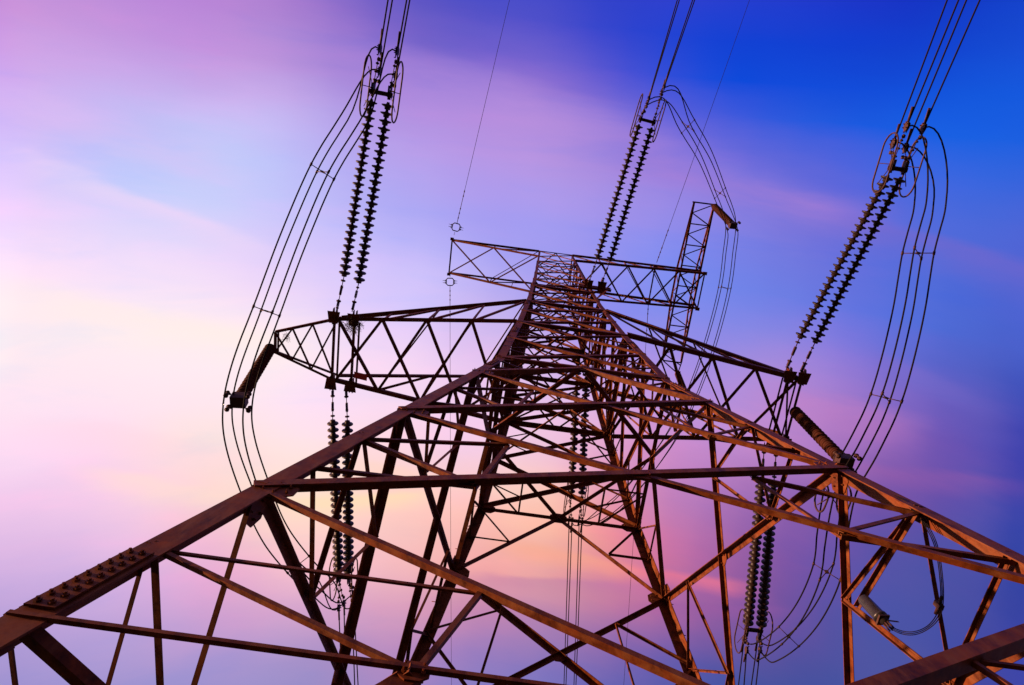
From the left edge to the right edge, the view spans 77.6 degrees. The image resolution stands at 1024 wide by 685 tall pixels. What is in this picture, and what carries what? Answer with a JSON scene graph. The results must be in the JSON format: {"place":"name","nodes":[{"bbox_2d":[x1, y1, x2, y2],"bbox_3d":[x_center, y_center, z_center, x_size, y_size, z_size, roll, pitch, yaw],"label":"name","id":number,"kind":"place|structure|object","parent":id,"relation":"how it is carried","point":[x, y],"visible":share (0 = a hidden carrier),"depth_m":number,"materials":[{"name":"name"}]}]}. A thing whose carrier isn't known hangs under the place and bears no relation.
{"place":"outdoors","nodes":[
{"label":"outdoors","id":0,"kind":"place"},
{"bbox_2d":[329,557,357,619],"bbox_3d":[-6.141,9.057,23.335,0.851,0.799,2.603,3,-74,2],"label":"strain yoke","id":1,"kind":"object","parent":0,"point":[349,583],"visible":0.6,"depth_m":23.22,"materials":[{"name":"grey metal"}]},
{"bbox_2d":[222,69,379,609],"bbox_3d":[-6.365,1.422,19.066,2.647,4.418,18.731,7,-73,1],"label":"jumper cable","id":2,"kind":"object","parent":1,"relation":"attached to","point":[253,308],"visible":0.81,"depth_m":17.62,"materials":[{"name":"black metal"}]},
{"bbox_2d":[251,49,396,608],"bbox_3d":[-5.754,1.054,19.050,2.664,3.551,18.953,7,-73,1],"label":"jumper cable","id":3,"kind":"object","parent":1,"relation":"attached to","point":[283,306],"visible":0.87,"depth_m":18.15,"materials":[{"name":"black metal"}]},
{"bbox_2d":[355,632,358,684],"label":"conductor","id":4,"kind":"object","parent":1,"relation":"attached to","point":[356,665],"visible":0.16,"depth_m":24.55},
{"bbox_2d":[0,0,1023,684],"label":"sky","id":5,"kind":"structure","parent":0,"point":[156,156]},
{"label":"ground","id":6,"kind":"structure","parent":0,"visible":0},
{"bbox_2d":[0,201,1023,684],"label":"transmission tower","id":7,"kind":"structure","parent":6,"relation":"on","point":[970,659],"depth_m":9.04,"materials":[{"name":"metal"}]},
{"bbox_2d":[223,344,275,412],"bbox_3d":[-7.658,1.058,19.199,1.253,3.808,0.773,30,-75,-6],"label":"jumper insulator","id":8,"kind":"object","parent":7,"relation":"attached to","point":[236,399],"visible":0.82,"depth_m":18.27,"materials":[{"name":"black metal"}]},
{"bbox_2d":[231,46,379,610],"bbox_3d":[-6.278,1.041,19.096,2.721,3.600,19.100,7,-73,1],"label":"jumper cable","id":9,"kind":"object","parent":8,"relation":"attached to","point":[271,283],"visible":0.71,"depth_m":18.11,"materials":[{"name":"black metal"}]},
{"bbox_2d":[252,304,280,317],"bbox_3d":[-6.825,-0.872,17.726,0.655,0.642,0.347,16,-74,-2],"label":"cable spacer","id":10,"kind":"object","parent":9,"relation":"attached to","point":[271,312],"visible":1,"depth_m":17.66,"materials":[{"name":"grey metal"}]},
{"bbox_2d":[310,162,335,180],"bbox_3d":[-5.403,-4.870,18.182,0.676,0.668,0.328,22,-74,-4],"label":"cable spacer","id":11,"kind":"object","parent":9,"relation":"attached to","point":[321,171],"visible":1,"depth_m":18.13,"materials":[{"name":"grey metal"}]},
{"bbox_2d":[327,390,343,571],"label":"insulator string","id":12,"kind":"object","parent":7,"relation":"attached to","point":[337,540],"visible":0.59,"depth_m":22.28,"materials":[{"name":"brown ceramic"}]},
{"bbox_2d":[342,391,353,573],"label":"insulator string","id":13,"kind":"object","parent":7,"relation":"attached to","point":[348,517],"visible":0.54,"depth_m":22.35,"materials":[{"name":"brown ceramic"}]},
{"bbox_2d":[342,316,363,337],"bbox_3d":[-5.133,-0.555,20.583,0.756,0.400,0.811,-42,-80,13],"label":"twig nest","id":14,"kind":"object","parent":7,"relation":"attached to","point":[353,327],"visible":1,"depth_m":20.54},
{"bbox_2d":[336,99,376,308],"bbox_3d":[-4.837,-4.037,19.518,0.360,0.505,6.586,14,-74,-1],"label":"insulator string","id":15,"kind":"object","parent":7,"relation":"attached to","point":[355,206],"visible":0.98,"depth_m":19.35,"materials":[{"name":"brown ceramic"}]},
{"bbox_2d":[354,372,366,380],"bbox_3d":[-5.023,1.117,21.114,0.465,0.004,0.225,14,-74,-1],"label":"phase marker","id":16,"kind":"object","parent":7,"relation":"attached to","point":[358,375],"visible":1,"depth_m":21.11,"materials":[{"name":"red metal"}]},
{"bbox_2d":[351,102,393,311],"bbox_3d":[-4.346,-3.968,19.515,0.368,0.514,6.532,14,-74,-1],"label":"insulator string","id":17,"kind":"object","parent":7,"relation":"attached to","point":[367,232],"visible":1,"depth_m":19.32,"materials":[{"name":"brown ceramic"}]},
{"bbox_2d":[359,28,403,123],"bbox_3d":[-3.706,-7.656,18.325,0.981,0.800,2.447,11,-73,-1],"label":"strain yoke","id":18,"kind":"object","parent":17,"relation":"attached to","point":[389,95],"visible":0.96,"depth_m":18.34,"materials":[{"name":"black metal"}]},
{"bbox_2d":[242,73,395,603],"bbox_3d":[-5.832,1.291,19.002,2.572,4.418,18.178,7,-73,1],"label":"jumper cable","id":19,"kind":"object","parent":18,"relation":"attached to","point":[282,287],"visible":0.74,"depth_m":17.55,"materials":[{"name":"black metal"}]},
{"bbox_2d":[379,0,388,48],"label":"conductor","id":20,"kind":"object","parent":18,"relation":"attached to","point":[384,22],"visible":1,"depth_m":17.68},
{"bbox_2d":[379,0,392,70],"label":"conductor","id":21,"kind":"object","parent":18,"relation":"attached to","point":[387,29],"visible":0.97,"depth_m":18.14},
{"bbox_2d":[398,0,406,46],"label":"conductor","id":22,"kind":"object","parent":18,"relation":"attached to","point":[402,22],"visible":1,"depth_m":17.66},
{"bbox_2d":[398,0,409,62],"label":"conductor","id":23,"kind":"object","parent":18,"relation":"attached to","point":[404,30],"visible":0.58,"depth_m":18.13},
{"bbox_2d":[443,278,454,316],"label":"earth wire clamp","id":24,"kind":"object","parent":7,"relation":"attached to","point":[449,285],"visible":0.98,"depth_m":41.77,"materials":[{"name":"grey metal"}]},
{"bbox_2d":[450,428,451,684],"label":"earth wire","id":25,"kind":"object","parent":24,"relation":"attached to","point":[450,514],"visible":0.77,"depth_m":46.43,"materials":[{"name":"grey metal"}]},
{"bbox_2d":[449,190,464,233],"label":"earth wire clamp","id":26,"kind":"object","parent":7,"relation":"attached to","point":[451,227],"visible":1,"depth_m":40.68,"materials":[{"name":"grey metal"}]},
{"bbox_2d":[465,0,509,187],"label":"earth wire","id":27,"kind":"object","parent":26,"relation":"attached to","point":[487,93],"visible":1,"depth_m":38.32,"materials":[{"name":"grey metal"}]},
{"bbox_2d":[568,358,580,492],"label":"insulator string","id":28,"kind":"object","parent":7,"relation":"attached to","point":[572,467],"visible":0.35,"depth_m":30.14,"materials":[{"name":"brown ceramic"}]},
{"bbox_2d":[578,373,589,494],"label":"insulator string","id":29,"kind":"object","parent":7,"relation":"attached to","point":[583,449],"visible":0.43,"depth_m":30.18,"materials":[{"name":"brown ceramic"}]},
{"bbox_2d":[563,483,588,532],"bbox_3d":[3.075,8.060,31.209,1.043,0.797,2.600,7,-73,1],"label":"strain yoke","id":30,"kind":"object","parent":29,"relation":"attached to","point":[580,507],"visible":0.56,"depth_m":31.15,"materials":[{"name":"grey metal"}]},
{"bbox_2d":[564,517,569,680],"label":"conductor","id":31,"kind":"object","parent":30,"relation":"attached to","point":[566,593],"visible":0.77,"depth_m":32.73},
{"bbox_2d":[566,531,571,681],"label":"conductor","id":32,"kind":"object","parent":30,"relation":"attached to","point":[569,597],"visible":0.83,"depth_m":32.28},
{"bbox_2d":[574,517,579,680],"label":"conductor","id":33,"kind":"object","parent":30,"relation":"attached to","point":[576,592],"visible":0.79,"depth_m":32.66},
{"bbox_2d":[576,529,581,681],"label":"conductor","id":34,"kind":"object","parent":30,"relation":"attached to","point":[579,594],"visible":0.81,"depth_m":32.23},
{"bbox_2d":[573,96,727,525],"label":"jumper cable","id":35,"kind":"object","parent":30,"relation":"attached to","point":[723,272],"visible":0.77,"depth_m":33.66,"materials":[{"name":"black metal"}]},
{"bbox_2d":[583,85,737,525],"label":"jumper cable","id":36,"kind":"object","parent":30,"relation":"attached to","point":[732,277],"visible":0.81,"depth_m":33.63,"materials":[{"name":"black metal"}]},
{"bbox_2d":[587,124,642,286],"bbox_3d":[4.285,-5.657,27.161,0.382,0.431,7.157,15,-74,-2],"label":"insulator string","id":37,"kind":"object","parent":7,"relation":"attached to","point":[619,188],"visible":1,"depth_m":26.88,"materials":[{"name":"brown ceramic"}]},
{"bbox_2d":[629,74,667,142],"bbox_3d":[5.660,-9.585,25.919,1.027,0.797,2.626,14,-74,-1],"label":"strain yoke","id":38,"kind":"object","parent":37,"relation":"attached to","point":[652,122],"visible":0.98,"depth_m":25.96,"materials":[{"name":"black metal"}]},
{"bbox_2d":[647,0,677,103],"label":"conductor","id":39,"kind":"object","parent":38,"relation":"attached to","point":[665,40],"visible":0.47,"depth_m":25.36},
{"bbox_2d":[649,0,679,98],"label":"conductor","id":40,"kind":"object","parent":38,"relation":"attached to","point":[665,46],"visible":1,"depth_m":25.02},
{"bbox_2d":[661,0,692,92],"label":"conductor","id":41,"kind":"object","parent":38,"relation":"attached to","point":[680,36],"visible":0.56,"depth_m":25.30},
{"bbox_2d":[664,0,694,86],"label":"conductor","id":42,"kind":"object","parent":38,"relation":"attached to","point":[680,40],"visible":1,"depth_m":24.93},
{"bbox_2d":[601,127,655,283],"bbox_3d":[4.862,-5.660,27.132,0.381,0.429,6.857,15,-74,-2],"label":"insulator string","id":43,"kind":"object","parent":7,"relation":"attached to","point":[632,190],"visible":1,"depth_m":26.89,"materials":[{"name":"brown ceramic"}]},
{"bbox_2d":[675,372,685,386],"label":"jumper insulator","id":44,"kind":"object","parent":7,"relation":"attached to","point":[682,381],"visible":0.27,"depth_m":41.51,"materials":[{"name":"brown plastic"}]},
{"bbox_2d":[712,204,740,230],"bbox_3d":[12.631,-7.448,37.824,0.873,3.910,1.268,7,-73,1],"label":"jumper insulator","id":45,"kind":"object","parent":7,"relation":"attached to","point":[730,223],"visible":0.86,"depth_m":36.97,"materials":[{"name":"brown metal"}]},
{"bbox_2d":[569,99,725,519],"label":"jumper cable","id":46,"kind":"object","parent":45,"relation":"attached to","point":[720,272],"visible":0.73,"depth_m":34.77,"materials":[{"name":"black metal"}]},
{"bbox_2d":[579,89,735,522],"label":"jumper cable","id":47,"kind":"object","parent":45,"relation":"attached to","point":[731,261],"visible":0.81,"depth_m":34.51,"materials":[{"name":"black metal"}]},
{"bbox_2d":[742,442,765,625],"bbox_3d":[8.453,6.761,22.042,0.383,0.528,7.069,0,-74,3],"label":"insulator string","id":48,"kind":"object","parent":7,"relation":"attached to","point":[752,577],"visible":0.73,"depth_m":22.27,"materials":[{"name":"brown ceramic"}]},
{"bbox_2d":[734,609,772,661],"bbox_3d":[8.710,10.607,23.077,0.968,0.801,1.986,5,-74,1],"label":"strain yoke","id":49,"kind":"object","parent":48,"relation":"attached to","point":[758,631],"visible":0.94,"depth_m":22.98,"materials":[{"name":"grey metal"}]},
{"bbox_2d":[738,646,743,684],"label":"conductor","id":50,"kind":"object","parent":49,"relation":"attached to","point":[740,666],"visible":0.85,"depth_m":23.70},
{"bbox_2d":[743,654,746,684],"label":"conductor","id":51,"kind":"object","parent":49,"relation":"attached to","point":[745,669],"visible":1,"depth_m":23.20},
{"bbox_2d":[751,645,757,684],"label":"conductor","id":52,"kind":"object","parent":49,"relation":"attached to","point":[753,667],"visible":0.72,"depth_m":23.69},
{"bbox_2d":[755,654,759,684],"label":"conductor","id":53,"kind":"object","parent":49,"relation":"attached to","point":[757,670],"visible":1,"depth_m":23.18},
{"bbox_2d":[749,142,915,644],"bbox_3d":[9.468,3.063,19.105,1.508,3.810,17.711,11,-73,-1],"label":"jumper cable","id":54,"kind":"object","parent":49,"relation":"hanging from","point":[855,428],"visible":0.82,"depth_m":18.10,"materials":[{"name":"black metal"}]},
{"bbox_2d":[748,125,928,660],"bbox_3d":[9.478,3.028,18.572,1.512,3.911,18.231,11,-73,-1],"label":"jumper cable","id":55,"kind":"object","parent":49,"relation":"attached to","point":[875,410],"visible":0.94,"depth_m":17.57,"materials":[{"name":"black metal"}]},
{"bbox_2d":[762,146,934,645],"bbox_3d":[10.015,3.119,19.095,1.507,3.809,17.494,11,-73,-1],"label":"jumper cable","id":56,"kind":"object","parent":49,"relation":"hanging from","point":[879,426],"visible":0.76,"depth_m":18.12,"materials":[{"name":"black metal"}]},
{"bbox_2d":[760,126,947,662],"bbox_3d":[10.028,3.073,18.559,1.514,3.909,18.207,11,-73,-1],"label":"jumper cable","id":57,"kind":"object","parent":49,"relation":"attached to","point":[899,407],"visible":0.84,"depth_m":17.55,"materials":[{"name":"black metal"}]},
{"bbox_2d":[777,625,799,647],"bbox_3d":[9.102,9.672,20.962,0.621,0.593,0.418,7,-73,1],"label":"cable spacer","id":58,"kind":"object","parent":57,"relation":"attached to","point":[781,644],"visible":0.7,"depth_m":20.92,"materials":[{"name":"grey metal"}]},
{"bbox_2d":[812,563,840,581],"bbox_3d":[9.003,6.561,18.230,0.647,0.650,0.274,-2,-74,3],"label":"cable spacer","id":59,"kind":"object","parent":57,"relation":"attached to","point":[825,571],"visible":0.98,"depth_m":18.20,"materials":[{"name":"grey metal"}]},
{"bbox_2d":[869,391,903,403],"bbox_3d":[10.181,1.506,17.346,0.672,0.664,0.328,21,-74,-3],"label":"cable spacer","id":60,"kind":"object","parent":57,"relation":"attached to","point":[884,396],"visible":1,"depth_m":17.30,"materials":[{"name":"grey metal"}]},
{"bbox_2d":[901,245,935,259],"bbox_3d":[11.427,-2.514,17.934,0.652,0.638,0.350,15,-74,-2],"label":"cable spacer","id":61,"kind":"object","parent":57,"relation":"attached to","point":[916,252],"visible":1,"depth_m":17.89,"materials":[{"name":"black metal"}]},
{"bbox_2d":[756,455,777,627],"bbox_3d":[8.890,6.827,22.041,0.381,0.527,7.020,-1,-74,3],"label":"insulator string","id":62,"kind":"object","parent":7,"relation":"hanging from","point":[764,584],"visible":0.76,"depth_m":22.30,"materials":[{"name":"brown ceramic"}]},
{"bbox_2d":[790,407,861,512],"bbox_3d":[8.930,3.362,18.804,0.981,4.316,1.619,7,-73,1],"label":"jumper insulator","id":63,"kind":"object","parent":7,"relation":"attached to","point":[823,440],"visible":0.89,"depth_m":18.16,"materials":[{"name":"brown ceramic"}]},
{"bbox_2d":[786,175,892,369],"bbox_3d":[9.786,-1.997,19.414,0.354,0.500,6.421,20,-74,-3],"label":"insulator string","id":64,"kind":"object","parent":7,"relation":"attached to","point":[842,260],"visible":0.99,"depth_m":19.21,"materials":[{"name":"brown ceramic"}]},
{"bbox_2d":[871,106,930,197],"bbox_3d":[11.188,-5.444,18.258,0.897,0.800,2.458,7,-73,1],"label":"strain yoke","id":65,"kind":"object","parent":64,"relation":"attached to","point":[892,166],"visible":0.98,"depth_m":18.27,"materials":[{"name":"black metal"}]},
{"bbox_2d":[898,0,947,131],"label":"conductor","id":66,"kind":"object","parent":65,"relation":"attached to","point":[923,62],"visible":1,"depth_m":17.75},
{"bbox_2d":[909,0,958,121],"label":"conductor","id":67,"kind":"object","parent":65,"relation":"attached to","point":[934,57],"visible":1,"depth_m":17.30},
{"bbox_2d":[909,0,966,139],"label":"conductor","id":68,"kind":"object","parent":65,"relation":"attached to","point":[939,65],"visible":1,"depth_m":17.75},
{"bbox_2d":[926,0,980,122],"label":"conductor","id":69,"kind":"object","parent":65,"relation":"attached to","point":[953,58],"visible":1,"depth_m":17.29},
{"bbox_2d":[800,177,905,371],"bbox_3d":[10.230,-1.891,19.424,0.357,0.503,6.462,19,-74,-3],"label":"insulator string","id":70,"kind":"object","parent":7,"relation":"attached to","point":[866,243],"visible":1,"depth_m":19.20,"materials":[{"name":"brown ceramic"}]},
{"bbox_2d":[858,595,898,631],"bbox_3d":[4.602,3.382,7.957,0.336,0.554,0.174,7,-73,1],"label":"splice closure","id":71,"kind":"object","parent":7,"relation":"attached to","point":[875,611],"visible":1,"depth_m":7.89,"materials":[{"name":"grey metal"}]},
{"bbox_2d":[887,494,943,635],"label":"optical cable","id":72,"kind":"object","parent":7,"relation":"attached to","point":[942,582],"visible":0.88,"depth_m":7.30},
{"bbox_2d":[890,510,942,633],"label":"optical cable","id":73,"kind":"object","parent":7,"relation":"attached to","point":[941,589],"visible":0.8,"depth_m":7.29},
{"bbox_2d":[933,595,944,614],"bbox_3d":[4.843,2.982,7.233,0.060,0.100,0.240,7,-73,1],"label":"cable clip","id":74,"kind":"object","parent":7,"relation":"attached to","point":[936,604],"visible":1,"depth_m":7.22,"materials":[{"name":"grey metal"}]},
{"bbox_2d":[888,507,940,631],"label":"optical cable","id":75,"kind":"object","parent":74,"relation":"attached to","point":[940,585],"visible":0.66,"depth_m":7.32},
{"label":"earth wire clamp","id":76,"kind":"object","parent":7,"relation":"attached to","visible":0},
{"bbox_2d":[669,0,749,226],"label":"earth wire","id":77,"kind":"object","parent":76,"relation":"attached to","point":[710,110],"visible":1,"depth_m":37.09,"materials":[{"name":"grey metal"}]},
{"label":"earth wire clamp","id":78,"kind":"object","parent":7,"relation":"attached to","visible":0},
{"bbox_2d":[624,332,646,675],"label":"earth wire","id":79,"kind":"object","parent":78,"relation":"attached to","point":[632,551],"visible":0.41,"depth_m":46.35,"materials":[{"name":"grey metal"}]}
]}

